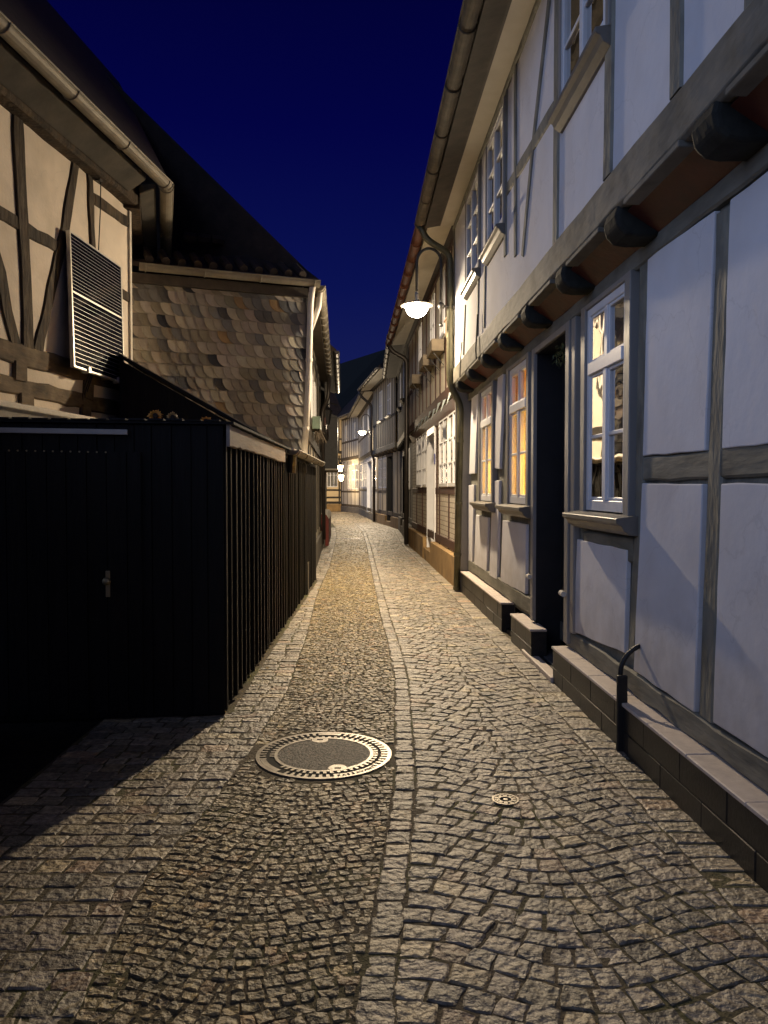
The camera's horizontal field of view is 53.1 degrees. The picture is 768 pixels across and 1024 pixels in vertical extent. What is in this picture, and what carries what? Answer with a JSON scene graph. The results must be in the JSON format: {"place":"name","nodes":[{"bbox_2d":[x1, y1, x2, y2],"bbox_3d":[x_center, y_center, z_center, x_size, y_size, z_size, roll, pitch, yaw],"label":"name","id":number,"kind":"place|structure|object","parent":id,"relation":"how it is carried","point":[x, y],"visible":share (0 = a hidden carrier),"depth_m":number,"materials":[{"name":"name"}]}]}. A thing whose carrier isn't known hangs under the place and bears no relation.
{"place":"outdoors","nodes":[
{"label":"outdoors","id":0,"kind":"place"},
{"bbox_2d":[0,718,103,802],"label":"yard ground","id":1,"kind":"structure","parent":0,"point":[29,750],"depth_m":4.50,"materials":[{"name":"soil"}]},
{"bbox_2d":[145,888,156,895],"bbox_3d":[-0.856,1.394,2.817,0.056,0.016,0.032,0,2,0],"label":"dry leaf","id":2,"kind":"object","parent":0,"point":[149,892],"visible":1,"depth_m":2.81,"materials":[{"name":"brown plant"}]},
{"bbox_2d":[147,409,162,417],"bbox_3d":[-1.585,-0.648,5.335,0.087,0.131,0.089,1,2,34],"label":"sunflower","id":3,"kind":"object","parent":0,"point":[155,414],"visible":0.63,"depth_m":5.33,"materials":[{"name":"yellow plant"}]},
{"bbox_2d":[167,411,177,417],"bbox_3d":[-1.475,-0.638,5.342,0.080,0.129,0.077,-1,2,-41],"label":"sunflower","id":4,"kind":"object","parent":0,"point":[172,415],"visible":0.48,"depth_m":5.33,"materials":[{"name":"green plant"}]},
{"bbox_2d":[74,523,394,1023],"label":"mosaic road","id":5,"kind":"structure","parent":0,"point":[131,927],"depth_m":2.99,"materials":[{"name":"grey stone"}]},
{"bbox_2d":[256,732,391,779],"bbox_3d":[-0.339,1.378,4.342,0.764,0.030,0.764,0,2,0],"label":"manhole cover","id":6,"kind":"object","parent":5,"relation":"on","point":[324,756],"visible":0.96,"depth_m":4.30,"materials":[{"name":"metal"}]},
{"bbox_2d":[47,0,462,363],"label":"sky","id":7,"kind":"structure","parent":0,"point":[318,118],"materials":[{"name":"blue"}]},
{"bbox_2d":[327,393,341,511],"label":"end house","id":8,"kind":"structure","parent":0,"point":[333,492],"depth_m":52.03,"materials":[{"name":"paint"}]},
{"bbox_2d":[327,473,337,486],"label":"window","id":9,"kind":"structure","parent":8,"relation":"in","point":[332,478],"depth_m":52.03,"materials":[{"name":"paint"}]},
{"bbox_2d":[335,350,384,409],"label":"hills","id":10,"kind":"structure","parent":0,"point":[355,373],"depth_m":379.76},
{"bbox_2d":[0,523,767,1023],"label":"cobbled road","id":11,"kind":"structure","parent":0,"point":[38,1003],"depth_m":3.18,"materials":[{"name":"stone"}]},
{"bbox_2d":[492,794,518,805],"bbox_3d":[0.585,1.397,3.701,0.132,0.029,0.132,0,2,0],"label":"valve cap","id":12,"kind":"object","parent":11,"relation":"on","point":[506,800],"visible":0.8,"depth_m":3.69,"materials":[{"name":"metal"}]},
{"bbox_2d":[616,644,639,751],"bbox_3d":[1.420,1.059,4.404,0.184,0.622,0.062,0,2,-2],"label":"iron guard","id":13,"kind":"object","parent":11,"relation":"on","point":[622,689],"visible":0.88,"depth_m":4.38,"materials":[{"name":"black metal"}]},
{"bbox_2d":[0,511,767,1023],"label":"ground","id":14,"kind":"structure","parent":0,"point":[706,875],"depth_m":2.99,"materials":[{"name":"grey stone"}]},
{"bbox_2d":[0,0,173,418],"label":"half timbered house","id":15,"kind":"structure","parent":14,"relation":"on","point":[59,153],"depth_m":7.40,"materials":[{"name":"beige paint"}]},
{"bbox_2d":[66,230,123,398],"bbox_3d":[-3.082,-1.821,8.110,0.297,1.958,1.222,0,2,7],"label":"window shutter","id":16,"kind":"object","parent":15,"relation":"attached to","point":[95,309],"visible":0.96,"depth_m":7.98,"materials":[{"name":"wood"}]},
{"bbox_2d":[95,179,102,249],"bbox_3d":[-3.047,-3.080,8.230,0.100,1.100,0.086,0,2,7],"label":"wall pulley","id":17,"kind":"object","parent":15,"relation":"attached to","point":[99,180],"depth_m":8.25,"materials":[{"name":"metal"}]},
{"bbox_2d":[0,352,324,721],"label":"shed","id":18,"kind":"structure","parent":14,"relation":"on","point":[152,567],"depth_m":4.98,"materials":[{"name":"wood"}]},
{"bbox_2d":[0,450,142,715],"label":"door","id":19,"kind":"structure","parent":18,"relation":"in","point":[37,550],"depth_m":4.91,"materials":[{"name":"wood"}]},
{"bbox_2d":[74,73,331,594],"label":"slate house","id":20,"kind":"structure","parent":14,"relation":"on","point":[229,312],"depth_m":10.58,"materials":[{"name":"stone"}]},
{"bbox_2d":[311,371,313,429],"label":"window","id":21,"kind":"structure","parent":20,"relation":"in","point":[312,385],"depth_m":13.74,"materials":[{"name":"paint"}]},
{"bbox_2d":[314,382,315,415],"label":"window","id":22,"kind":"structure","parent":20,"relation":"in","point":[314,382],"depth_m":15.02,"materials":[{"name":"glass"}]},
{"bbox_2d":[312,416,326,443],"bbox_3d":[-1.151,-1.457,13.798,0.247,0.441,0.903,0,2,-3],"label":"flower box","id":23,"kind":"object","parent":20,"relation":"attached to","point":[316,427],"visible":1,"depth_m":13.41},
{"bbox_2d":[320,344,339,547],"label":"red plinth house","id":24,"kind":"structure","parent":14,"relation":"on","point":[331,446],"depth_m":24.05,"materials":[{"name":"grey stone"}]},
{"bbox_2d":[321,402,337,424],"bbox_3d":[-1.488,-2.614,20.407,0.477,0.611,0.346,1,2,22],"label":"unlit lantern","id":25,"kind":"object","parent":24,"relation":"hanging from","point":[329,410],"visible":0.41,"depth_m":20.35,"materials":[{"name":"metal"}]},
{"bbox_2d":[337,390,360,512],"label":"corner inn","id":26,"kind":"structure","parent":14,"relation":"on","point":[350,488],"depth_m":49.73,"materials":[{"name":"beige paint"}]},
{"bbox_2d":[345,425,346,440],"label":"window","id":27,"kind":"structure","parent":26,"relation":"in","point":[346,425],"depth_m":50.64,"materials":[{"name":"glass"}]},
{"bbox_2d":[347,465,350,488],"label":"window","id":28,"kind":"structure","parent":26,"relation":"in","point":[348,466],"depth_m":50.04,"materials":[{"name":"paint"}]},
{"bbox_2d":[351,464,354,488],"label":"window","id":29,"kind":"structure","parent":26,"relation":"in","point":[352,465],"depth_m":49.01,"materials":[{"name":"glass"}]},
{"bbox_2d":[354,422,355,438],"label":"window","id":30,"kind":"structure","parent":26,"relation":"in","point":[355,422],"depth_m":48.25,"materials":[{"name":"glass"}]},
{"bbox_2d":[355,463,358,488],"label":"window","id":31,"kind":"structure","parent":26,"relation":"in","point":[356,465],"depth_m":47.91,"materials":[{"name":"paint"}]},
{"bbox_2d":[331,512,376,522],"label":"street end","id":32,"kind":"structure","parent":14,"relation":"attached to","point":[340,517],"depth_m":39.36,"materials":[{"name":"stone"}]},
{"bbox_2d":[347,390,377,520],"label":"white door house","id":33,"kind":"structure","parent":14,"relation":"on","point":[360,408],"depth_m":41.07,"materials":[{"name":"white paint"}]},
{"bbox_2d":[360,463,362,487],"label":"window","id":34,"kind":"structure","parent":33,"relation":"in","point":[361,465],"depth_m":45.56,"materials":[{"name":"paint"}]},
{"bbox_2d":[357,414,369,437],"bbox_3d":[-0.898,-4.079,36.344,0.772,1.132,0.480,1,2,21],"label":"street lamp","id":35,"kind":"object","parent":33,"relation":"attached to","point":[362,430],"visible":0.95,"depth_m":36.38,"materials":[{"name":"metal"}]},
{"bbox_2d":[364,462,366,487],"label":"window","id":36,"kind":"structure","parent":33,"relation":"in","point":[365,463],"depth_m":42.41,"materials":[{"name":"paint"}]},
{"bbox_2d":[370,462,371,508],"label":"door","id":37,"kind":"structure","parent":33,"relation":"in","point":[370,462],"depth_m":40.31,"materials":[{"name":"paint"}]},
{"bbox_2d":[372,457,375,486],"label":"window","id":38,"kind":"structure","parent":33,"relation":"in","point":[375,457],"depth_m":35.79,"materials":[{"name":"paint"}]},
{"bbox_2d":[357,361,400,528],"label":"jettied house","id":39,"kind":"structure","parent":14,"relation":"on","point":[383,431],"depth_m":31.88,"materials":[{"name":"paint"}]},
{"bbox_2d":[378,458,381,487],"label":"window","id":40,"kind":"structure","parent":39,"relation":"in","point":[379,460],"depth_m":33.99,"materials":[{"name":"glass"}]},
{"bbox_2d":[377,390,382,423],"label":"window","id":41,"kind":"structure","parent":39,"relation":"in","point":[379,421],"depth_m":32.17,"materials":[{"name":"glass"}]},
{"bbox_2d":[383,457,385,487],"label":"window","id":42,"kind":"structure","parent":39,"relation":"in","point":[384,459],"depth_m":32.63,"materials":[{"name":"glass"}]},
{"bbox_2d":[384,383,396,418],"bbox_3d":[0.280,-4.320,29.949,0.420,1.330,0.920,0,2,-8],"label":"window","id":43,"kind":"structure","parent":39,"relation":"in","point":[388,415],"depth_m":29.58,"materials":[{"name":"glass"}]},
{"bbox_2d":[391,457,391,516],"bbox_3d":[0.428,-0.997,31.257,0.050,2.750,1.474,0,2,-8],"label":"door","id":44,"kind":"structure","parent":39,"relation":"in","point":[391,457],"depth_m":31.88,"materials":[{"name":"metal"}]},
{"bbox_2d":[385,225,454,585],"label":"brick house","id":45,"kind":"structure","parent":14,"relation":"on","point":[429,537],"depth_m":15.07,"materials":[{"name":"stone"}]},
{"bbox_2d":[409,374,421,397],"bbox_3d":[0.701,-2.791,17.108,0.230,0.430,0.840,0,2,-3],"label":"window box","id":46,"kind":"object","parent":45,"relation":"attached to","point":[414,380],"visible":1,"depth_m":16.70,"materials":[{"name":"brown wood"}]},
{"bbox_2d":[416,436,421,486],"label":"window","id":47,"kind":"structure","parent":45,"relation":"in","point":[418,442],"depth_m":18.50,"materials":[{"name":"paint"}]},
{"bbox_2d":[418,322,421,373],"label":"window","id":48,"kind":"structure","parent":45,"relation":"in","point":[420,327],"depth_m":17.12,"materials":[{"name":"paint"}]},
{"bbox_2d":[422,432,426,486],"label":"window","id":49,"kind":"structure","parent":45,"relation":"in","point":[424,438],"depth_m":17.19,"materials":[{"name":"paint"}]},
{"bbox_2d":[419,354,433,382],"bbox_3d":[0.815,-2.719,14.662,0.230,0.430,0.840,0,2,-3],"label":"window box","id":50,"kind":"object","parent":45,"relation":"attached to","point":[426,364],"visible":0.91,"depth_m":14.37,"materials":[{"name":"brown wood"}]},
{"bbox_2d":[414,392,450,430],"bbox_3d":[0.846,-1.789,14.470,0.076,0.244,5.960,0,2,-3],"label":"bunting","id":51,"kind":"object","parent":45,"relation":"attached to","point":[449,394],"visible":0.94,"depth_m":13.73,"materials":[{"name":"fabric"}]},
{"bbox_2d":[430,293,434,340],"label":"window","id":52,"kind":"structure","parent":45,"relation":"in","point":[432,310],"depth_m":14.60,"materials":[{"name":"paint"}]},
{"bbox_2d":[427,339,444,370],"bbox_3d":[0.885,-2.674,13.164,0.230,0.430,0.840,0,2,-3],"label":"window box","id":53,"kind":"object","parent":45,"relation":"attached to","point":[435,348],"visible":1,"depth_m":12.82,"materials":[{"name":"brown wood"}]},
{"bbox_2d":[439,270,444,338],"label":"window","id":54,"kind":"structure","parent":45,"relation":"in","point":[441,329],"depth_m":13.05,"materials":[{"name":"paint"}]},
{"bbox_2d":[439,416,447,486],"bbox_3d":[1.080,-1.072,13.775,0.095,1.230,1.229,0,2,-2],"label":"window","id":55,"kind":"structure","parent":45,"relation":"in","point":[443,427],"depth_m":13.74,"materials":[{"name":"paint"}]},
{"bbox_2d":[448,410,454,485],"bbox_3d":[1.141,-1.033,12.473,0.093,1.230,1.202,0,2,-2],"label":"window","id":56,"kind":"structure","parent":45,"relation":"in","point":[451,420],"depth_m":12.80,"materials":[{"name":"paint"}]},
{"bbox_2d":[414,0,767,892],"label":"timbered house","id":57,"kind":"structure","parent":14,"relation":"on","point":[594,190],"depth_m":4.43,"materials":[{"name":"white paint"}]},
{"bbox_2d":[400,247,454,326],"bbox_3d":[0.608,-3.231,10.978,0.772,1.132,0.480,1,2,21],"label":"street lamp","id":58,"kind":"object","parent":57,"relation":"attached to","point":[416,304],"visible":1,"depth_m":11.01,"materials":[{"name":"metal"}]},
{"bbox_2d":[459,163,480,299],"bbox_3d":[1.051,-3.325,9.257,0.140,1.279,1.091,0,2,-2],"label":"window","id":59,"kind":"structure","parent":57,"relation":"in","point":[472,201],"depth_m":9.21,"materials":[{"name":"paint"}]},
{"bbox_2d":[469,380,497,512],"bbox_3d":[1.249,-0.788,9.589,0.180,1.560,1.240,0,2,-2],"label":"window","id":60,"kind":"structure","parent":57,"relation":"in","point":[487,396],"depth_m":9.55,"materials":[{"name":"paint"}]},
{"bbox_2d":[479,96,505,265],"bbox_3d":[1.105,-3.275,7.738,0.140,1.289,1.031,0,2,-2],"label":"window","id":61,"kind":"structure","parent":57,"relation":"in","point":[495,145],"depth_m":7.70,"materials":[{"name":"paint"}]},
{"bbox_2d":[495,352,531,518],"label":"window","id":62,"kind":"structure","parent":57,"relation":"in","point":[518,376],"depth_m":7.68,"materials":[{"name":"paint"}]},
{"bbox_2d":[552,341,564,366],"bbox_3d":[1.507,-1.280,6.241,0.237,0.275,0.458,0,2,0],"label":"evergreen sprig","id":63,"kind":"object","parent":57,"relation":"attached to","point":[561,352],"visible":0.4,"depth_m":6.31,"materials":[{"name":"green plant"}]},
{"bbox_2d":[560,621,564,642],"bbox_3d":[1.654,1.095,6.494,0.054,0.169,1.041,0,2,-2],"label":"door base","id":64,"kind":"structure","parent":57,"relation":"in","point":[561,623],"depth_m":6.97,"materials":[{"name":"paint"}]},
{"bbox_2d":[548,0,610,132],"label":"window","id":65,"kind":"structure","parent":57,"relation":"in","point":[584,26],"depth_m":4.77,"materials":[{"name":"paint"}]},
{"bbox_2d":[561,353,603,621],"bbox_3d":[1.656,-0.201,6.456,0.050,2.420,1.041,0,2,-2],"label":"door","id":66,"kind":"structure","parent":57,"relation":"in","point":[563,368],"depth_m":6.94,"materials":[{"name":"brown wood"}]},
{"bbox_2d":[562,270,639,536],"bbox_3d":[1.413,-0.653,5.007,0.182,1.560,1.171,0,2,-2],"label":"window","id":67,"kind":"structure","parent":57,"relation":"in","point":[610,322],"depth_m":4.94,"materials":[{"name":"paint"}]},
{"bbox_2d":[382,337,412,536],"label":"grey house","id":68,"kind":"structure","parent":0,"point":[393,366],"depth_m":24.90,"materials":[{"name":"paint"}]},
{"bbox_2d":[396,373,400,412],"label":"window","id":69,"kind":"structure","parent":68,"relation":"in","point":[398,409],"depth_m":25.04,"materials":[{"name":"glass"}]},
{"bbox_2d":[399,360,408,404],"bbox_3d":[0.679,-3.864,22.967,0.433,1.230,0.772,0,2,0],"label":"window","id":70,"kind":"structure","parent":68,"relation":"in","point":[401,401],"depth_m":22.93,"materials":[{"name":"glass"}]},
{"bbox_2d":[409,448,409,488],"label":"window","id":71,"kind":"structure","parent":68,"relation":"in","point":[409,448],"depth_m":22.39,"materials":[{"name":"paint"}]},
{"bbox_2d":[544,651,552,665],"bbox_3d":[1.507,1.271,6.464,0.210,0.013,0.861,0,2,-2],"label":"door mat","id":72,"kind":"object","parent":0,"point":[549,657],"depth_m":6.65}
]}

